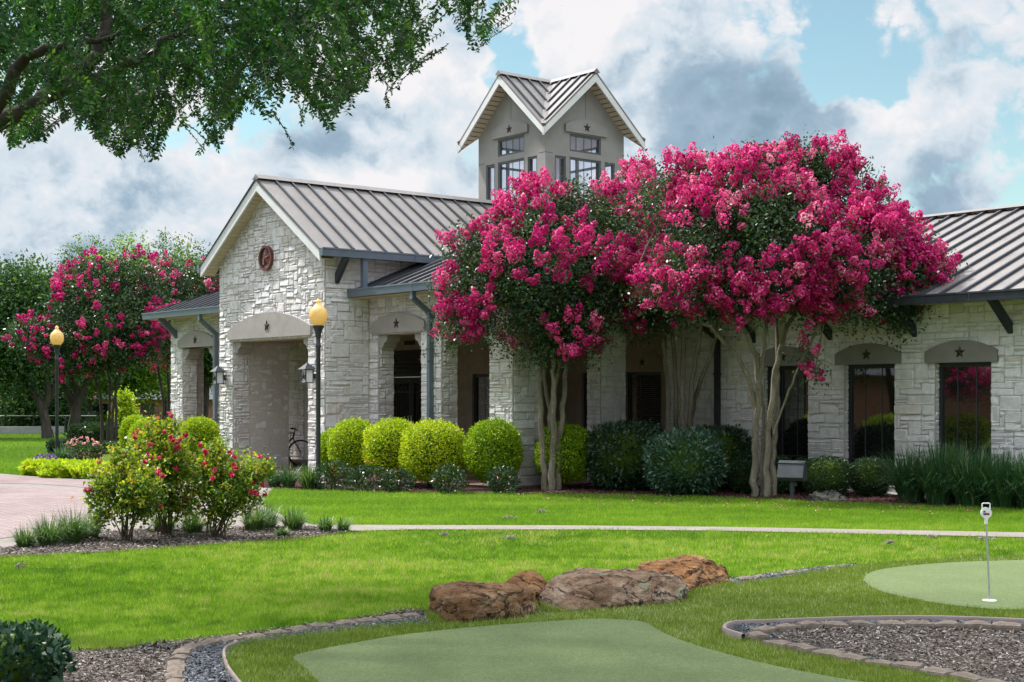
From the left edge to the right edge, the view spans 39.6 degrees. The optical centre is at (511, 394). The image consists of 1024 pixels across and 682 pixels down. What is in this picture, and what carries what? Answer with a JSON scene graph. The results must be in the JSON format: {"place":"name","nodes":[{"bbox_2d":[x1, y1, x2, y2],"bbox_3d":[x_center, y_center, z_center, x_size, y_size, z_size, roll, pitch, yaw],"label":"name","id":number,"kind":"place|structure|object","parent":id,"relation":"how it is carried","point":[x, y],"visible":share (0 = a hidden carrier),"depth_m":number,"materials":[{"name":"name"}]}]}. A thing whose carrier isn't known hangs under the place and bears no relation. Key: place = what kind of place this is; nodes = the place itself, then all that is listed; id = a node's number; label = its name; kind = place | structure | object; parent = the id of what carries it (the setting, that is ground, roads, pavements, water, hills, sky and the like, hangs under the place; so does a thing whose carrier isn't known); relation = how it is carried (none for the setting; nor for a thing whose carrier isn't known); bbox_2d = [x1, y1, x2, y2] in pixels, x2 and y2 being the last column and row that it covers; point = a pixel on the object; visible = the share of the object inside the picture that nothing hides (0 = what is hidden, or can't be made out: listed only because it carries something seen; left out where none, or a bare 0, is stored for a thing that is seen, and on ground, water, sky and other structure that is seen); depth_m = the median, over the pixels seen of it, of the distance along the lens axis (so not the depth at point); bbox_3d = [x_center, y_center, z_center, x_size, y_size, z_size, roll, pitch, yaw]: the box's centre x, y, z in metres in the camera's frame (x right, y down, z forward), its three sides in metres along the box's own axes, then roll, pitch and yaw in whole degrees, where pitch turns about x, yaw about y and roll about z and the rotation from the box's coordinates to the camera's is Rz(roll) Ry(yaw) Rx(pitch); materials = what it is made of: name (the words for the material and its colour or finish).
{"place":"outdoors","nodes":[
{"label":"outdoors","id":0,"kind":"place"},
{"bbox_2d":[0,432,66,474],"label":"lawn grass","id":1,"kind":"structure","parent":0,"point":[17,462],"depth_m":46.04,"materials":[{"name":"green plant"}]},
{"bbox_2d":[0,474,311,547],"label":"driveway","id":2,"kind":"structure","parent":0,"point":[8,543],"depth_m":21.50,"materials":[{"name":"concrete"}]},
{"bbox_2d":[0,474,199,487],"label":"paver band","id":3,"kind":"object","parent":2,"relation":"on","point":[35,480],"visible":0.46,"depth_m":29.35,"materials":[{"name":"beige concrete"}]},
{"bbox_2d":[0,526,1023,651],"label":"lawn grass","id":4,"kind":"structure","parent":0,"point":[108,620],"depth_m":14.63,"materials":[{"name":"green plant"}]},
{"bbox_2d":[0,433,1023,649],"bbox_3d":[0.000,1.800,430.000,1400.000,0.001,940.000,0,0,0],"label":"ground","id":5,"kind":"structure","parent":0,"point":[47,440],"depth_m":19.75,"materials":[{"name":"green plant"}]},
{"bbox_2d":[0,426,63,433],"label":"garden wall","id":6,"kind":"structure","parent":5,"relation":"on","point":[21,429],"depth_m":66.38,"materials":[{"name":"grey concrete"}]},
{"bbox_2d":[17,457,56,475],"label":"sweet potato vine","id":7,"kind":"object","parent":5,"relation":"on","point":[28,466],"visible":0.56,"depth_m":31.72,"materials":[{"name":"green plant"}]},
{"bbox_2d":[0,248,74,438],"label":"shade tree","id":8,"kind":"object","parent":5,"relation":"on","point":[18,296],"visible":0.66,"depth_m":58.47,"materials":[{"name":"green plant"}]},
{"bbox_2d":[0,487,87,537],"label":"pavers","id":9,"kind":"object","parent":5,"relation":"on","point":[19,506],"visible":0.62,"depth_m":22.98,"materials":[{"name":"brick"}]},
{"bbox_2d":[0,251,105,430],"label":"shade tree","id":10,"kind":"object","parent":5,"relation":"on","point":[30,408],"visible":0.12,"depth_m":68.94,"materials":[{"name":"green plant"}]},
{"bbox_2d":[50,326,63,452],"bbox_3d":[-12.128,-0.022,37.900,0.356,3.645,0.356,0,0,0],"label":"lamp post","id":11,"kind":"object","parent":5,"relation":"on","point":[56,337],"visible":0.9,"depth_m":37.86,"materials":[{"name":"metal"}]},
{"bbox_2d":[36,457,86,477],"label":"sweet potato vine","id":12,"kind":"object","parent":5,"relation":"on","point":[57,468],"visible":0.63,"depth_m":30.71,"materials":[{"name":"green plant"}]},
{"bbox_2d":[16,311,137,436],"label":"shade tree","id":13,"kind":"object","parent":5,"relation":"on","point":[75,400],"visible":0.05,"depth_m":60.37,"materials":[{"name":"green plant"}]},
{"bbox_2d":[54,436,106,459],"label":"pink rose bush","id":14,"kind":"object","parent":5,"relation":"on","point":[77,446],"visible":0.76,"depth_m":38.10,"materials":[{"name":"green plant"}]},
{"bbox_2d":[50,231,117,421],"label":"shade tree","id":15,"kind":"object","parent":5,"relation":"on","point":[86,257],"visible":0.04,"depth_m":75.62,"materials":[{"name":"green plant"}]},
{"bbox_2d":[68,457,108,478],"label":"sweet potato vine","id":16,"kind":"object","parent":5,"relation":"on","point":[77,470],"visible":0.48,"depth_m":30.40,"materials":[{"name":"green plant"}]},
{"bbox_2d":[0,242,180,440],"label":"crape myrtle","id":17,"kind":"object","parent":5,"relation":"on","point":[129,334],"visible":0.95,"depth_m":45.36,"materials":[{"name":"pink plant"}]},
{"bbox_2d":[63,421,120,442],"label":"evergreen mound","id":18,"kind":"object","parent":5,"relation":"on","point":[90,430],"visible":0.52,"depth_m":48.48,"materials":[{"name":"green plant"}]},
{"bbox_2d":[72,226,178,415],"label":"shade tree","id":19,"kind":"object","parent":5,"relation":"on","point":[141,378],"visible":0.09,"depth_m":71.69,"materials":[{"name":"green plant"}]},
{"bbox_2d":[106,385,145,423],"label":"sapling","id":20,"kind":"object","parent":5,"relation":"on","point":[125,404],"visible":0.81,"depth_m":61.73,"materials":[{"name":"green plant"}]},
{"bbox_2d":[118,414,143,453],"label":"clipped shrub","id":21,"kind":"object","parent":5,"relation":"on","point":[126,423],"visible":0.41,"depth_m":37.64,"materials":[{"name":"green plant"}]},
{"bbox_2d":[126,415,164,464],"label":"clipped shrub","id":22,"kind":"object","parent":5,"relation":"on","point":[134,428],"visible":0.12,"depth_m":35.05,"materials":[{"name":"green plant"}]},
{"bbox_2d":[95,385,212,419],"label":"brick house","id":23,"kind":"structure","parent":5,"relation":"on","point":[159,407],"depth_m":96.00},
{"bbox_2d":[137,227,210,422],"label":"shade tree","id":24,"kind":"object","parent":5,"relation":"on","point":[162,246],"visible":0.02,"depth_m":79.76,"materials":[{"name":"green plant"}]},
{"bbox_2d":[130,253,219,425],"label":"crape myrtle","id":25,"kind":"object","parent":5,"relation":"on","point":[180,293],"visible":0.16,"depth_m":49.76,"materials":[{"name":"green plant"}]},
{"bbox_2d":[0,524,350,556],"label":"bark mulch","id":26,"kind":"object","parent":5,"relation":"on","point":[36,548],"visible":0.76,"depth_m":17.44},
{"bbox_2d":[3,524,45,547],"bbox_3d":[-5.696,1.634,16.664,0.612,0.332,0.607,0,0,0],"label":"liriope","id":27,"kind":"object","parent":26,"relation":"on","point":[23,540],"visible":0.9,"depth_m":16.60,"materials":[{"name":"green plant"}]},
{"bbox_2d":[23,509,79,545],"bbox_3d":[-5.505,1.570,16.929,0.888,0.459,0.905,0,0,0],"label":"liriope","id":28,"kind":"object","parent":26,"relation":"on","point":[51,537],"visible":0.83,"depth_m":16.84,"materials":[{"name":"green plant"}]},
{"bbox_2d":[45,500,104,542],"bbox_3d":[-5.314,1.537,17.229,0.959,0.525,0.921,0,0,0],"label":"liriope","id":29,"kind":"object","parent":26,"relation":"on","point":[78,525],"visible":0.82,"depth_m":17.12,"materials":[{"name":"green plant"}]},
{"bbox_2d":[71,436,174,540],"bbox_3d":[-4.645,1.162,17.385,1.263,1.306,0.944,0,0,32],"label":"rose bush","id":30,"kind":"object","parent":26,"relation":"on","point":[136,495],"visible":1,"depth_m":17.31,"materials":[{"name":"green plant"}]},
{"bbox_2d":[122,407,203,534],"bbox_3d":[-4.434,0.987,18.013,1.095,1.655,0.877,0,0,0],"label":"rose bush","id":31,"kind":"object","parent":26,"relation":"on","point":[173,452],"visible":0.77,"depth_m":17.96,"materials":[{"name":"green plant"}]},
{"bbox_2d":[173,512,208,532],"bbox_3d":[-4.130,1.609,18.426,0.703,0.383,0.774,0,0,0],"label":"liriope","id":32,"kind":"object","parent":26,"relation":"on","point":[193,526],"visible":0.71,"depth_m":18.35,"materials":[{"name":"green plant"}]},
{"bbox_2d":[178,434,279,537],"bbox_3d":[-3.546,1.154,17.799,1.229,1.324,0.944,0,0,0],"label":"rose bush","id":33,"kind":"object","parent":26,"relation":"on","point":[243,479],"visible":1,"depth_m":17.71,"materials":[{"name":"green plant"}]},
{"bbox_2d":[233,501,273,531],"bbox_3d":[-3.371,1.552,18.664,0.762,0.496,0.743,0,0,0],"label":"liriope","id":34,"kind":"object","parent":26,"relation":"on","point":[252,522],"visible":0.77,"depth_m":18.56,"materials":[{"name":"green plant"}]},
{"bbox_2d":[269,504,319,530],"bbox_3d":[-2.889,1.595,18.761,0.710,0.411,0.745,0,0,0],"label":"liriope","id":35,"kind":"object","parent":26,"relation":"on","point":[293,520],"visible":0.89,"depth_m":18.69,"materials":[{"name":"green plant"}]},
{"bbox_2d":[164,232,216,417],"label":"shade tree","id":36,"kind":"object","parent":5,"relation":"on","point":[208,363],"visible":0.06,"depth_m":77.58,"materials":[{"name":"green plant"}]},
{"bbox_2d":[178,415,219,465],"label":"clipped shrub","id":37,"kind":"object","parent":5,"relation":"on","point":[199,428],"visible":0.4,"depth_m":34.19,"materials":[{"name":"green plant"}]},
{"bbox_2d":[56,606,427,681],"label":"bark mulch","id":38,"kind":"object","parent":5,"relation":"on","point":[93,656],"visible":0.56,"depth_m":9.56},
{"bbox_2d":[0,618,78,681],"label":"corner shrub","id":39,"kind":"object","parent":38,"relation":"on","point":[26,655],"visible":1,"depth_m":8.47,"materials":[{"name":"green plant"}]},
{"bbox_2d":[0,0,518,161],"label":"elm tree","id":40,"kind":"object","parent":5,"relation":"on","point":[101,102],"visible":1,"depth_m":10.60,"materials":[{"name":"green plant"}]},
{"bbox_2d":[505,570,546,600],"bbox_3d":[0.111,1.725,12.705,0.410,0.304,0.985,0,0,0],"label":"boulder","id":41,"kind":"object","parent":5,"relation":"on","point":[536,582],"visible":0.31,"depth_m":12.52,"materials":[{"name":"orange stone"}]},
{"bbox_2d":[141,68,1023,494],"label":"stone clubhouse","id":42,"kind":"structure","parent":5,"relation":"on","point":[285,254],"depth_m":30.75,"materials":[{"name":"stone"}]},
{"bbox_2d":[394,377,410,424],"bbox_3d":[-2.739,0.668,35.121,0.111,2.205,0.860,0,0,-39],"label":"door","id":43,"kind":"structure","parent":42,"relation":"in","point":[402,385],"depth_m":35.10,"materials":[{"name":"black metal"}]},
{"bbox_2d":[411,377,421,424],"bbox_3d":[-2.189,0.668,34.447,0.111,2.205,0.860,0,0,-39],"label":"door","id":44,"kind":"structure","parent":42,"relation":"in","point":[416,391],"depth_m":34.65,"materials":[{"name":"black metal"}]},
{"bbox_2d":[474,374,489,430],"bbox_3d":[-0.500,0.610,32.463,0.070,2.180,1.120,0,0,-39],"label":"window","id":45,"kind":"structure","parent":42,"relation":"in","point":[481,385],"depth_m":32.72,"materials":[{"name":"black glass"}]},
{"bbox_2d":[628,372,660,431],"bbox_3d":[2.933,0.600,31.014,0.070,2.200,1.100,0,0,-39],"label":"window","id":46,"kind":"structure","parent":42,"relation":"in","point":[644,388],"depth_m":31.05,"materials":[{"name":"black glass"}]},
{"bbox_2d":[767,366,807,459],"bbox_3d":[5.393,0.540,27.583,0.070,2.200,1.100,0,0,-39],"label":"window","id":47,"kind":"structure","parent":42,"relation":"in","point":[792,440],"depth_m":27.54,"materials":[{"name":"black glass"}]},
{"bbox_2d":[848,364,894,484],"bbox_3d":[6.631,0.540,26.068,0.070,2.200,1.110,0,0,-39],"label":"window","id":48,"kind":"structure","parent":42,"relation":"in","point":[871,391],"depth_m":26.11,"materials":[{"name":"black glass"}]},
{"bbox_2d":[938,362,990,467],"bbox_3d":[7.863,0.540,24.562,0.070,2.200,1.100,0,0,-39],"label":"window","id":49,"kind":"structure","parent":42,"relation":"in","point":[964,402],"depth_m":24.60,"materials":[{"name":"black glass"}]},
{"bbox_2d":[220,553,1023,681],"bbox_3d":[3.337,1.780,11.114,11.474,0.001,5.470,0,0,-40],"label":"turf fringe","id":50,"kind":"object","parent":5,"relation":"on","point":[947,613],"visible":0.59,"depth_m":11.69,"materials":[{"name":"green plant"}]},
{"bbox_2d":[429,580,535,622],"bbox_3d":[-0.247,1.710,11.671,0.887,0.339,1.252,0,0,0],"label":"boulder","id":51,"kind":"object","parent":50,"relation":"on","point":[464,601],"visible":0.77,"depth_m":11.28,"materials":[{"name":"brown stone"}]},
{"bbox_2d":[293,619,862,681],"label":"putting green","id":52,"kind":"object","parent":50,"relation":"on","point":[600,650],"visible":0.95,"depth_m":9.56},
{"bbox_2d":[538,567,688,612],"bbox_3d":[0.885,1.713,12.306,1.331,0.346,1.375,0,0,0],"label":"boulder","id":53,"kind":"object","parent":50,"relation":"on","point":[580,588],"visible":0.76,"depth_m":12.05,"materials":[{"name":"stone"}]},
{"bbox_2d":[786,643,817,654],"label":"edging block","id":54,"kind":"structure","parent":50,"relation":"on","point":[806,648],"depth_m":9.80,"materials":[{"name":"beige stone"}]},
{"bbox_2d":[891,661,925,671],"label":"edging block","id":55,"kind":"structure","parent":50,"relation":"on","point":[910,665],"depth_m":9.15,"materials":[{"name":"beige stone"}]},
{"bbox_2d":[919,666,956,678],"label":"edging block","id":56,"kind":"structure","parent":50,"relation":"on","point":[937,671],"depth_m":8.97,"materials":[{"name":"beige stone"}]},
{"bbox_2d":[863,560,1023,608],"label":"putting green","id":57,"kind":"object","parent":50,"relation":"on","point":[961,583],"visible":0.88,"depth_m":13.44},
{"bbox_2d":[980,503,996,601],"bbox_3d":[4.107,1.350,12.230,0.122,0.847,0.122,0,0,45],"label":"putting marker","id":58,"kind":"object","parent":57,"relation":"on","point":[986,513],"visible":1,"depth_m":12.22,"materials":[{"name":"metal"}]},
{"bbox_2d":[948,671,985,681],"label":"edging block","id":59,"kind":"structure","parent":50,"relation":"on","point":[965,675],"depth_m":8.82,"materials":[{"name":"beige stone"}]},
{"bbox_2d":[229,479,1018,507],"bbox_3d":[1.535,1.792,27.625,20.729,0.001,5.287,0,0,22],"label":"mulch bed","id":60,"kind":"object","parent":5,"relation":"on","point":[865,500],"visible":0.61,"depth_m":26.10,"materials":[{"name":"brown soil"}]},
{"bbox_2d":[270,462,301,487],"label":"border grass","id":61,"kind":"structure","parent":60,"relation":"on","point":[287,480],"depth_m":27.44,"materials":[{"name":"green plant"}]},
{"bbox_2d":[292,462,321,488],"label":"border grass","id":62,"kind":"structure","parent":60,"relation":"on","point":[306,478],"depth_m":27.07,"materials":[{"name":"green plant"}]},
{"bbox_2d":[309,299,327,487],"bbox_3d":[-3.718,-0.022,27.291,0.356,3.645,0.356,0,0,0],"label":"lamp post","id":63,"kind":"object","parent":60,"relation":"on","point":[318,315],"visible":0.95,"depth_m":27.25,"materials":[{"name":"metal"}]},
{"bbox_2d":[321,426,341,481],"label":"clipped shrub","id":64,"kind":"object","parent":60,"relation":"on","point":[324,446],"visible":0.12,"depth_m":28.82,"materials":[{"name":"green plant"}]},
{"bbox_2d":[313,458,352,490],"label":"rose bush","id":65,"kind":"object","parent":60,"relation":"on","point":[336,486],"visible":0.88,"depth_m":26.82,"materials":[{"name":"green plant"}]},
{"bbox_2d":[325,416,373,483],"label":"clipped shrub","id":66,"kind":"object","parent":60,"relation":"on","point":[346,442],"visible":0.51,"depth_m":28.18,"materials":[{"name":"green plant"}]},
{"bbox_2d":[344,460,390,491],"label":"rose bush","id":67,"kind":"object","parent":60,"relation":"on","point":[365,483],"visible":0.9,"depth_m":26.48,"materials":[{"name":"green plant"}]},
{"bbox_2d":[359,415,413,481],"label":"clipped shrub","id":68,"kind":"object","parent":60,"relation":"on","point":[382,446],"visible":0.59,"depth_m":27.63,"materials":[{"name":"green plant"}]},
{"bbox_2d":[380,467,417,491],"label":"rose bush","id":69,"kind":"object","parent":60,"relation":"on","point":[395,485],"visible":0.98,"depth_m":26.24,"materials":[{"name":"green plant"}]},
{"bbox_2d":[395,417,466,487],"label":"clipped shrub","id":70,"kind":"object","parent":60,"relation":"on","point":[427,446],"visible":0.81,"depth_m":27.01,"materials":[{"name":"green plant"}]},
{"bbox_2d":[428,461,469,493],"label":"rose bush","id":71,"kind":"object","parent":60,"relation":"on","point":[440,487],"visible":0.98,"depth_m":25.94,"materials":[{"name":"green plant"}]},
{"bbox_2d":[460,416,524,484],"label":"clipped shrub","id":72,"kind":"object","parent":60,"relation":"on","point":[490,444],"visible":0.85,"depth_m":26.71,"materials":[{"name":"green plant"}]},
{"bbox_2d":[484,463,521,493],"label":"rose bush","id":73,"kind":"object","parent":60,"relation":"on","point":[498,486],"visible":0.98,"depth_m":25.81,"materials":[{"name":"green plant"}]},
{"bbox_2d":[419,166,667,490],"bbox_3d":[0.673,-1.289,26.840,4.368,6.217,3.770,0,0,-40],"label":"crape myrtle","id":74,"kind":"object","parent":60,"relation":"on","point":[575,248],"visible":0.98,"depth_m":26.31,"materials":[{"name":"pink plant"}]},
{"bbox_2d":[532,421,593,488],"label":"clipped shrub","id":75,"kind":"object","parent":60,"relation":"on","point":[572,453],"visible":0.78,"depth_m":26.83,"materials":[{"name":"green plant"}]},
{"bbox_2d":[584,417,666,490],"bbox_3d":[2.182,1.145,26.939,1.684,1.454,1.715,0,0,0],"label":"pittosporum bush","id":76,"kind":"object","parent":60,"relation":"on","point":[616,453],"visible":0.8,"depth_m":26.44,"materials":[{"name":"green plant"}]},
{"bbox_2d":[573,148,748,438],"bbox_3d":[3.158,-1.557,28.519,4.127,6.743,2.923,0,0,0],"label":"crape myrtle","id":77,"kind":"object","parent":60,"relation":"on","point":[630,168],"visible":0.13,"depth_m":27.95,"materials":[{"name":"pink plant"}]},
{"bbox_2d":[640,425,729,496],"bbox_3d":[3.112,1.216,25.603,1.681,1.388,1.641,0,0,0],"label":"pittosporum bush","id":78,"kind":"object","parent":60,"relation":"on","point":[681,461],"visible":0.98,"depth_m":25.15,"materials":[{"name":"green plant"}]},
{"bbox_2d":[693,422,751,490],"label":"pittosporum bush","id":79,"kind":"object","parent":60,"relation":"on","point":[737,440],"visible":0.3,"depth_m":26.55,"materials":[{"name":"green plant"}]},
{"bbox_2d":[729,459,757,493],"bbox_3d":[4.205,1.495,25.822,0.534,0.684,0.536,0,0,0],"label":"boxwood ball","id":80,"kind":"object","parent":60,"relation":"on","point":[739,474],"visible":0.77,"depth_m":25.68,"materials":[{"name":"green plant"}]},
{"bbox_2d":[769,454,795,493],"bbox_3d":[4.867,1.457,25.722,0.553,0.771,0.559,0,0,0],"label":"boxwood ball","id":81,"kind":"object","parent":60,"relation":"on","point":[783,487],"visible":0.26,"depth_m":25.57,"materials":[{"name":"green plant"}]},
{"bbox_2d":[777,460,807,498],"bbox_3d":[4.777,1.459,24.232,0.464,0.682,0.320,0,0,28],"label":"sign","id":82,"kind":"object","parent":60,"relation":"on","point":[792,471],"visible":0.95,"depth_m":24.15,"materials":[{"name":"grey metal"}]},
{"bbox_2d":[613,128,973,496],"bbox_3d":[4.936,-1.495,25.277,6.222,6.618,4.124,0,0,-27],"label":"crape myrtle","id":83,"kind":"object","parent":60,"relation":"on","point":[819,233],"visible":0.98,"depth_m":24.44,"materials":[{"name":"pink plant"}]},
{"bbox_2d":[808,490,847,501],"bbox_3d":[5.426,1.762,24.398,0.767,0.249,1.036,0,0,0],"label":"boulder","id":84,"kind":"object","parent":60,"relation":"on","point":[824,495],"visible":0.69,"depth_m":24.23,"materials":[{"name":"grey stone"}]},
{"bbox_2d":[801,454,854,494],"bbox_3d":[5.582,1.442,25.191,0.973,0.792,0.990,0,0,0],"label":"boxwood ball","id":85,"kind":"object","parent":60,"relation":"on","point":[828,474],"visible":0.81,"depth_m":24.93,"materials":[{"name":"green plant"}]},
{"bbox_2d":[849,455,891,496],"bbox_3d":[6.333,1.450,25.211,0.811,0.762,0.801,0,0,0],"label":"boxwood ball","id":86,"kind":"object","parent":60,"relation":"on","point":[865,470],"visible":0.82,"depth_m":24.98,"materials":[{"name":"green plant"}]},
{"bbox_2d":[896,436,978,504],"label":"strap grass","id":87,"kind":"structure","parent":60,"relation":"on","point":[927,476],"depth_m":23.20,"materials":[{"name":"green plant"}]},
{"bbox_2d":[914,435,1018,506],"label":"strap grass","id":88,"kind":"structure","parent":60,"relation":"on","point":[963,494],"depth_m":22.75,"materials":[{"name":"green plant"}]},
{"bbox_2d":[637,554,730,591],"bbox_3d":[1.664,1.722,13.664,0.990,0.349,1.461,0,0,0],"label":"boulder","id":89,"kind":"object","parent":5,"relation":"on","point":[691,571],"visible":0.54,"depth_m":13.34,"materials":[{"name":"orange stone"}]},
{"bbox_2d":[963,445,1023,508],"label":"strap grass","id":90,"kind":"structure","parent":5,"relation":"on","point":[992,487],"depth_m":22.42,"materials":[{"name":"green plant"}]},
{"bbox_2d":[988,446,1023,508],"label":"strap grass","id":91,"kind":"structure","parent":5,"relation":"on","point":[1020,494],"depth_m":22.23,"materials":[{"name":"green plant"}]},
{"bbox_2d":[0,0,1023,284],"label":"sky","id":92,"kind":"structure","parent":0,"point":[932,91],"materials":[{"name":"blue"}]},
{"bbox_2d":[261,486,1023,531],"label":"lawn grass","id":93,"kind":"structure","parent":0,"point":[888,520],"depth_m":21.72,"materials":[{"name":"green plant"}]},
{"bbox_2d":[303,525,1023,536],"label":"sidewalk","id":94,"kind":"structure","parent":0,"point":[909,532],"depth_m":19.01,"materials":[{"name":"concrete"}]},
{"bbox_2d":[871,444,936,501],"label":"strap grass","id":95,"kind":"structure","parent":0,"point":[899,476],"depth_m":23.75,"materials":[{"name":"green plant"}]},
{"label":"gravel bed","id":96,"kind":"structure","parent":0,"visible":0},
{"bbox_2d":[722,615,1023,639],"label":"rubber edging","id":97,"kind":"object","parent":96,"relation":"on","point":[728,631],"visible":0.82,"depth_m":11.04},
{"bbox_2d":[728,618,1023,681],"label":"slate gravel","id":98,"kind":"structure","parent":96,"relation":"on","point":[745,628],"depth_m":10.82,"materials":[{"name":"grey gravel"}]},
{"bbox_2d":[771,624,1023,681],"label":"bark mulch","id":99,"kind":"object","parent":96,"relation":"on","point":[966,643],"visible":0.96,"depth_m":9.96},
{"bbox_2d":[961,620,991,630],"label":"edging block","id":100,"kind":"structure","parent":96,"relation":"on","point":[975,624],"depth_m":10.64,"materials":[{"name":"beige stone"}]},
{"bbox_2d":[991,621,1022,632],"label":"edging block","id":101,"kind":"structure","parent":96,"relation":"on","point":[1003,626],"depth_m":10.59,"materials":[{"name":"beige stone"}]},
{"label":"gravel bed","id":102,"kind":"structure","parent":0,"visible":0},
{"bbox_2d":[179,616,432,681],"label":"slate gravel","id":103,"kind":"structure","parent":102,"relation":"on","point":[210,667],"depth_m":9.55,"materials":[{"name":"grey gravel"}]},
{"label":"gravel bed","id":104,"kind":"structure","parent":0,"visible":0},
{"bbox_2d":[728,563,856,584],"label":"slate gravel","id":105,"kind":"structure","parent":104,"relation":"on","point":[780,573],"depth_m":14.10,"materials":[{"name":"grey gravel"}]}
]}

